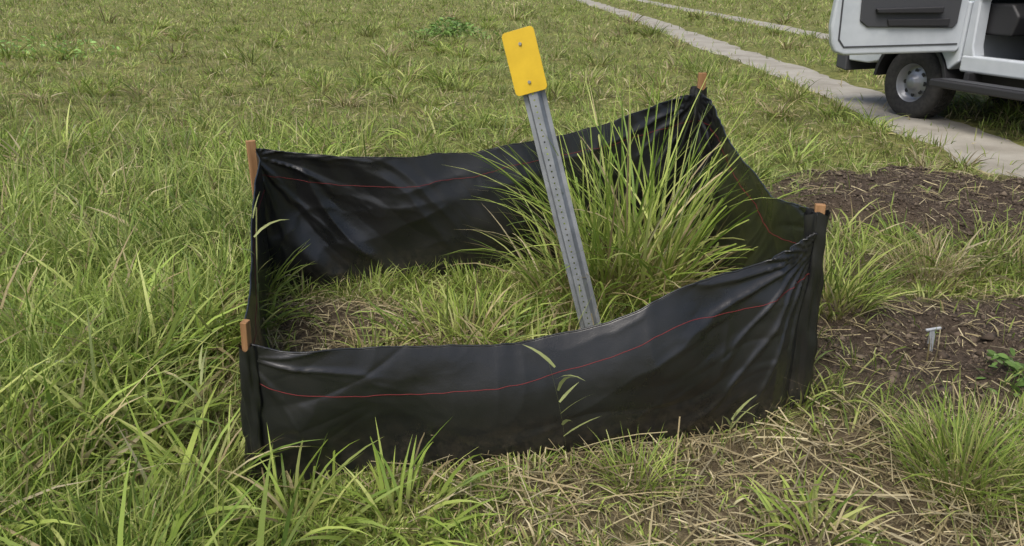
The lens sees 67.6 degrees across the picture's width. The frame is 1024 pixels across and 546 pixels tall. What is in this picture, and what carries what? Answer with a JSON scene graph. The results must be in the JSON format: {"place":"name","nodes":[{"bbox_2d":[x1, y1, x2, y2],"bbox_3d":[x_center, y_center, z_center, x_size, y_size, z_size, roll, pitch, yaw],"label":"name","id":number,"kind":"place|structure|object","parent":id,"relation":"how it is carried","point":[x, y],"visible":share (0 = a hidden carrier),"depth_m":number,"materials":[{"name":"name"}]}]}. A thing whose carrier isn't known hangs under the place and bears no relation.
{"place":"outdoors","nodes":[
{"label":"outdoors","id":0,"kind":"place"},
{"bbox_2d":[0,0,1023,545],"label":"ground","id":1,"kind":"structure","parent":0,"point":[946,320],"depth_m":5.66,"materials":[{"name":"green plant"}]},
{"bbox_2d":[0,27,153,64],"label":"broadleaf weed","id":2,"kind":"object","parent":1,"relation":"on","point":[62,50],"visible":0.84,"depth_m":14.92,"materials":[{"name":"green plant"}]},
{"bbox_2d":[171,344,218,499],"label":"reed stem","id":3,"kind":"object","parent":1,"relation":"on","point":[201,367],"visible":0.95,"depth_m":2.36,"materials":[{"name":"green plant"}]},
{"bbox_2d":[70,392,322,530],"bbox_3d":[-0.971,0.603,2.450,0.772,0.326,0.725,0,22,0],"label":"grass tuft","id":4,"kind":"object","parent":1,"relation":"on","point":[157,447],"visible":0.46,"depth_m":2.51,"materials":[{"name":"green plant"}]},
{"bbox_2d":[0,90,407,545],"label":"tall grass","id":5,"kind":"structure","parent":1,"relation":"on","point":[188,417],"depth_m":3.12,"materials":[{"name":"green plant"}]},
{"bbox_2d":[240,192,287,328],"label":"reed stem","id":6,"kind":"object","parent":1,"relation":"on","point":[257,271],"visible":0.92,"depth_m":3.03,"materials":[{"name":"green plant"}]},
{"bbox_2d":[180,426,424,545],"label":"grass tuft","id":7,"kind":"object","parent":1,"relation":"on","point":[280,496],"visible":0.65,"depth_m":2.34,"materials":[{"name":"green plant"}]},
{"bbox_2d":[325,305,443,347],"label":"grass tuft","id":8,"kind":"object","parent":1,"relation":"on","point":[374,338],"visible":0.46,"depth_m":3.43,"materials":[{"name":"green plant"}]},
{"bbox_2d":[289,418,528,545],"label":"grass tuft","id":9,"kind":"object","parent":1,"relation":"on","point":[409,488],"visible":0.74,"depth_m":2.37,"materials":[{"name":"green plant"}]},
{"bbox_2d":[394,15,498,38],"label":"broadleaf weed","id":10,"kind":"object","parent":1,"relation":"on","point":[449,29],"visible":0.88,"depth_m":19.86,"materials":[{"name":"green plant"}]},
{"bbox_2d":[340,255,576,346],"bbox_3d":[-0.189,0.192,3.452,1.146,0.586,1.047,0,22,0],"label":"grass tuft","id":11,"kind":"object","parent":1,"relation":"on","point":[438,318],"visible":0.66,"depth_m":3.55,"materials":[{"name":"green plant"}]},
{"bbox_2d":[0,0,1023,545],"bbox_3d":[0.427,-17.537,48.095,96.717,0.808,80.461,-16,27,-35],"label":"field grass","id":12,"kind":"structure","parent":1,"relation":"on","point":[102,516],"depth_m":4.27,"materials":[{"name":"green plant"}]},
{"bbox_2d":[427,286,615,344],"bbox_3d":[0.135,0.266,3.280,0.976,0.441,1.024,0,22,0],"label":"grass tuft","id":13,"kind":"object","parent":1,"relation":"on","point":[513,324],"visible":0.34,"depth_m":3.44,"materials":[{"name":"green plant"}]},
{"bbox_2d":[459,447,595,521],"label":"grass tuft","id":14,"kind":"object","parent":1,"relation":"on","point":[541,466],"visible":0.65,"depth_m":2.48,"materials":[{"name":"green plant"}]},
{"bbox_2d":[32,86,1023,545],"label":"straw litter","id":15,"kind":"object","parent":1,"relation":"on","point":[704,530],"visible":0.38,"depth_m":2.54,"materials":[{"name":"beige plant"}]},
{"bbox_2d":[239,72,829,485],"bbox_3d":[0.150,-0.157,3.453,2.597,1.150,2.068,-6,22,-14],"label":"silt fence","id":16,"kind":"object","parent":1,"relation":"on","point":[703,355],"visible":0.8,"depth_m":2.72,"materials":[{"name":"black fabric"}]},
{"bbox_2d":[502,26,600,328],"bbox_3d":[0.215,-0.262,3.283,0.138,1.549,0.049,-12,11,15],"label":"marker sign","id":17,"kind":"object","parent":1,"relation":"on","point":[521,48],"visible":0.84,"depth_m":3.25,"materials":[{"name":"metal"}]},
{"bbox_2d":[522,344,597,452],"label":"reed stem","id":18,"kind":"object","parent":1,"relation":"on","point":[547,359],"visible":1,"depth_m":2.47,"materials":[{"name":"green plant"}]},
{"bbox_2d":[445,188,695,324],"bbox_3d":[0.304,-0.157,3.868,1.261,0.706,1.493,9,23,21],"label":"tall grass clump","id":19,"kind":"object","parent":1,"relation":"on","point":[540,282],"visible":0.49,"depth_m":3.84,"materials":[{"name":"green plant"}]},
{"bbox_2d":[572,421,708,518],"bbox_3d":[0.414,0.629,2.490,0.461,0.213,0.467,0,22,0],"label":"grass tuft","id":20,"kind":"object","parent":1,"relation":"on","point":[655,464],"visible":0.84,"depth_m":2.52,"materials":[{"name":"green plant"}]},
{"bbox_2d":[436,54,866,342],"bbox_3d":[0.736,-0.407,3.894,2.272,1.451,2.145,0,22,0],"label":"tall grass clump","id":21,"kind":"object","parent":1,"relation":"on","point":[669,257],"visible":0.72,"depth_m":3.85,"materials":[{"name":"green plant"}]},
{"bbox_2d":[716,396,757,463],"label":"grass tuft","id":22,"kind":"object","parent":1,"relation":"on","point":[736,413],"visible":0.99,"depth_m":2.60,"materials":[{"name":"green plant"}]},
{"bbox_2d":[728,461,904,545],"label":"grass tuft","id":23,"kind":"object","parent":1,"relation":"on","point":[810,507],"visible":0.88,"depth_m":2.35,"materials":[{"name":"green plant"}]},
{"bbox_2d":[778,397,908,475],"bbox_3d":[1.190,0.576,2.759,0.444,0.176,0.397,-11,24,-26],"label":"grass tuft","id":24,"kind":"object","parent":1,"relation":"on","point":[815,425],"visible":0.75,"depth_m":2.80,"materials":[{"name":"green plant"}]},
{"bbox_2d":[819,217,938,323],"bbox_3d":[1.626,-0.043,3.740,0.987,0.504,0.999,0,22,0],"label":"grass tuft","id":25,"kind":"object","parent":1,"relation":"on","point":[849,291],"visible":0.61,"depth_m":3.73,"materials":[{"name":"green plant"}]},
{"bbox_2d":[826,213,947,287],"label":"grass tuft","id":26,"kind":"object","parent":1,"relation":"on","point":[846,248],"visible":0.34,"depth_m":4.41,"materials":[{"name":"green plant"}]},
{"bbox_2d":[763,164,1023,450],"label":"soil clods","id":27,"kind":"object","parent":1,"relation":"on","point":[990,335],"visible":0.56,"depth_m":3.70,"materials":[{"name":"brown soil"}]},
{"bbox_2d":[864,221,994,293],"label":"grass tuft","id":28,"kind":"object","parent":1,"relation":"on","point":[930,278],"visible":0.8,"depth_m":4.14,"materials":[{"name":"green plant"}]},
{"bbox_2d":[925,327,941,350],"bbox_3d":[1.832,0.308,3.343,0.068,0.158,0.012,-9,28,-3],"label":"plastic marker stake","id":29,"kind":"object","parent":1,"relation":"on","point":[931,333],"visible":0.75,"depth_m":3.32,"materials":[{"name":"grey plastic"}]},
{"bbox_2d":[850,371,1023,544],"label":"grass tuft","id":30,"kind":"object","parent":1,"relation":"on","point":[936,444],"visible":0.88,"depth_m":2.55,"materials":[{"name":"green plant"}]},
{"bbox_2d":[917,202,1023,294],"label":"grass tuft","id":31,"kind":"object","parent":1,"relation":"on","point":[1016,239],"visible":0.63,"depth_m":4.55,"materials":[{"name":"green plant"}]},
{"bbox_2d":[972,409,1023,520],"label":"grass tuft","id":32,"kind":"object","parent":1,"relation":"on","point":[1016,478],"visible":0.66,"depth_m":2.48,"materials":[{"name":"green plant"}]},
{"bbox_2d":[976,348,1023,396],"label":"broadleaf weed","id":33,"kind":"object","parent":1,"relation":"on","point":[1002,357],"visible":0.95,"depth_m":3.10,"materials":[{"name":"green plant"}]},
{"bbox_2d":[989,96,1023,108],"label":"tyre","id":34,"kind":"object","parent":1,"relation":"on","point":[1004,100],"visible":0.09,"depth_m":9.57,"materials":[{"name":"rubber"}]},
{"bbox_2d":[577,0,1023,177],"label":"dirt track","id":35,"kind":"structure","parent":0,"point":[1008,152],"depth_m":9.93,"materials":[{"name":"beige concrete"}]},
{"bbox_2d":[884,53,955,117],"bbox_3d":[4.779,-2.234,8.957,0.295,0.830,0.830,-8,23,-19],"label":"tyre","id":36,"kind":"object","parent":35,"relation":"on","point":[926,102],"visible":0.61,"depth_m":8.84,"materials":[{"name":"rubber"}]},
{"bbox_2d":[896,63,926,101],"bbox_3d":[4.686,-2.222,8.926,0.102,0.436,0.436,-8,23,-19],"label":"rim","id":37,"kind":"object","parent":36,"relation":"on","point":[915,81],"visible":0.91,"depth_m":8.95,"materials":[{"name":"silver metal"}]},
{"bbox_2d":[920,89,955,117],"bbox_3d":[4.781,-2.235,8.958,0.175,0.848,0.848,-8,23,-19],"label":"tread","id":38,"kind":"object","parent":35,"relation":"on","point":[930,114],"visible":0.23,"depth_m":8.71,"materials":[{"name":"rubber"}]},
{"label":"board bracket","id":39,"kind":"object","parent":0,"visible":0},
{"bbox_2d":[929,78,1023,100],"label":"running board","id":40,"kind":"object","parent":39,"relation":"on","point":[980,89],"visible":0.84,"depth_m":7.82,"materials":[{"name":"black plastic"}]},
{"bbox_2d":[963,72,981,81],"bbox_3d":[4.914,-2.088,8.152,0.200,0.100,0.060,-8,23,-19],"label":"board bracket","id":41,"kind":"object","parent":40,"relation":"on","point":[971,76],"visible":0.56,"depth_m":8.12,"materials":[{"name":"black metal"}]},
{"bbox_2d":[960,55,1023,79],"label":"rocker sill","id":42,"kind":"structure","parent":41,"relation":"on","point":[1000,67],"depth_m":7.89,"materials":[{"name":"white paint"}]},
{"bbox_2d":[963,0,991,55],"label":"pillar","id":43,"kind":"structure","parent":42,"relation":"on","point":[975,38],"depth_m":8.06,"materials":[{"name":"white metal"}]},
{"bbox_2d":[942,78,1023,91],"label":"running board top","id":44,"kind":"object","parent":40,"relation":"attached to","point":[987,84],"visible":1,"depth_m":7.83,"materials":[{"name":"black plastic"}]},
{"bbox_3d":[6.655,-1.805,7.630,0.130,0.180,5.500,-8,23,-19],"label":"chassis rail","id":45,"kind":"object","parent":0,"visible":0},
{"bbox_2d":[849,0,1023,68],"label":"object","id":46,"kind":"object","parent":45,"relation":"on","point":[1005,47],"visible":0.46,"depth_m":8.37,"materials":[{"name":"white paint"}]},
{"bbox_2d":[836,54,876,69],"bbox_3d":[5.169,-2.914,10.088,2.040,0.364,0.198,-8,23,-19],"label":"front bumper","id":47,"kind":"object","parent":46,"relation":"attached to","point":[844,62],"visible":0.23,"depth_m":9.79,"materials":[{"name":"grey plastic"}]},
{"bbox_2d":[829,0,968,54],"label":"open door","id":48,"kind":"structure","parent":46,"relation":"attached to","point":[863,23],"depth_m":8.11,"materials":[{"name":"white paint"}]},
{"bbox_2d":[838,0,956,47],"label":"door seal","id":49,"kind":"object","parent":48,"relation":"attached to","point":[839,40],"depth_m":8.17,"materials":[{"name":"grey rubber"}]},
{"bbox_2d":[876,6,944,13],"bbox_3d":[4.162,-2.752,7.998,0.716,0.070,0.053,-1,22,-2],"label":"door armrest","id":50,"kind":"object","parent":48,"relation":"attached to","point":[937,9],"depth_m":7.97,"materials":[{"name":"black plastic"}]},
{"bbox_2d":[888,18,949,25],"bbox_3d":[4.285,-2.643,8.062,0.667,0.080,0.023,-1,22,-2],"label":"door map pocket","id":51,"kind":"object","parent":48,"relation":"attached to","point":[922,22],"depth_m":8.05,"materials":[{"name":"black plastic"}]},
{"bbox_2d":[873,52,964,79],"bbox_3d":[4.849,-2.503,8.878,0.555,0.491,1.046,-8,23,-19],"label":"arch lining","id":52,"kind":"object","parent":46,"relation":"attached to","point":[883,63],"visible":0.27,"depth_m":8.49,"materials":[{"name":"black plastic"}]},
{"bbox_2d":[981,75,1023,88],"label":"chassis rail","id":53,"kind":"object","parent":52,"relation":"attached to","point":[1009,82],"depth_m":8.28,"materials":[{"name":"black metal"}]},
{"bbox_2d":[985,2,1023,36],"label":"dashboard","id":54,"kind":"object","parent":46,"relation":"attached to","point":[1006,19],"visible":0.92,"depth_m":7.90,"materials":[{"name":"black plastic"}]}
]}

